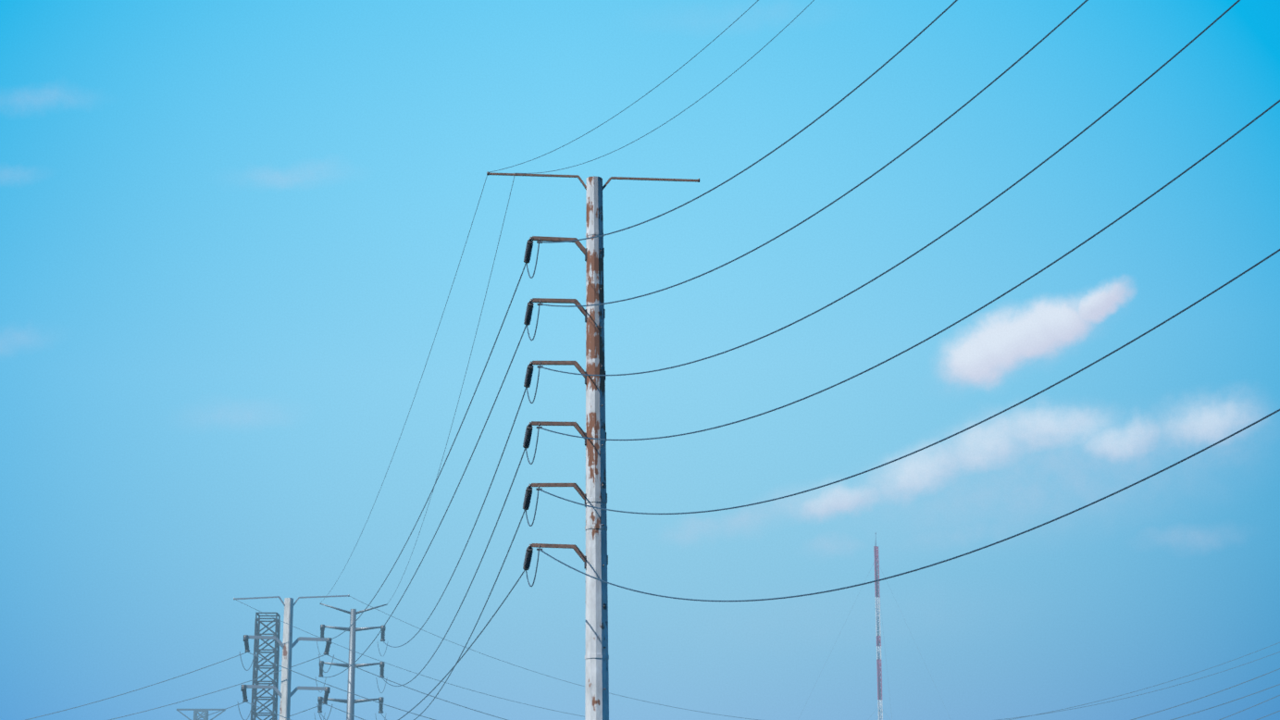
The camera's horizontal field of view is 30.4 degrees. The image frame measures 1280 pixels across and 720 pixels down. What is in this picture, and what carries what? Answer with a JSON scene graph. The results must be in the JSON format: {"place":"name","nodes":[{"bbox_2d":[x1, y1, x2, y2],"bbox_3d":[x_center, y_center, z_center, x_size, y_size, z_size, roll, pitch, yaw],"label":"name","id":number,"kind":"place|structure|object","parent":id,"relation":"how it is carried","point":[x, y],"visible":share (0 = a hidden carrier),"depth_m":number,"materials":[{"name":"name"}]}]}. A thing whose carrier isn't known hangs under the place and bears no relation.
{"place":"outdoors","nodes":[
{"label":"outdoors","id":0,"kind":"place"},
{"bbox_2d":[0,0,1279,719],"label":"sky","id":1,"kind":"structure","parent":0,"point":[234,233],"materials":[{"name":"blue"}]},
{"label":"ground","id":2,"kind":"structure","parent":0,"visible":0},
{"bbox_2d":[176,708,225,719],"bbox_3d":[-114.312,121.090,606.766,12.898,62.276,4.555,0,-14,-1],"label":"lattice tower","id":3,"kind":"structure","parent":2,"relation":"on","point":[196,711],"depth_m":613.87,"materials":[{"name":"grey metal"}]},
{"bbox_2d":[250,612,280,719],"bbox_3d":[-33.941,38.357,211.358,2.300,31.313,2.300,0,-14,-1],"label":"lattice tower","id":4,"kind":"structure","parent":2,"relation":"on","point":[256,665],"depth_m":213.73,"materials":[{"name":"grey metal"}]},
{"bbox_2d":[233,594,349,719],"bbox_3d":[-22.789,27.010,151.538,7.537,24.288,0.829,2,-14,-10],"label":"pole","id":5,"kind":"object","parent":2,"relation":"on","point":[285,694],"visible":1,"depth_m":153.30,"materials":[{"name":"metal"}]},
{"bbox_2d":[24,596,1279,719],"bbox_3d":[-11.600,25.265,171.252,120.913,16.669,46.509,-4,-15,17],"label":"crossing line wires","id":6,"kind":"object","parent":5,"relation":"attached to","point":[240,654],"visible":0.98,"depth_m":152.47,"materials":[{"name":"black metal"}]},
{"bbox_2d":[317,603,387,719],"bbox_3d":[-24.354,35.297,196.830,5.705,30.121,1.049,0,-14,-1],"label":"pole","id":7,"kind":"object","parent":2,"relation":"on","point":[350,701],"visible":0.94,"depth_m":199.10,"materials":[{"name":"grey metal"}]},
{"bbox_2d":[319,0,1279,719],"bbox_3d":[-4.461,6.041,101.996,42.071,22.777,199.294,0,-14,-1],"label":"line conductors","id":8,"kind":"object","parent":7,"relation":"attached to","point":[776,331],"visible":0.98,"depth_m":58.76,"materials":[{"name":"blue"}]},
{"bbox_2d":[486,171,699,719],"bbox_3d":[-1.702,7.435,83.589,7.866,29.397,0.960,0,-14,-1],"label":"pole","id":9,"kind":"object","parent":2,"relation":"on","point":[595,559],"visible":0.96,"depth_m":84.46,"materials":[{"name":"metal"}]},
{"bbox_2d":[798,532,951,719],"bbox_3d":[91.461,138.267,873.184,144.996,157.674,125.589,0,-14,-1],"label":"radio mast","id":10,"kind":"object","parent":2,"relation":"on","point":[878,636],"visible":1,"depth_m":903.01,"materials":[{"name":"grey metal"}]}
]}

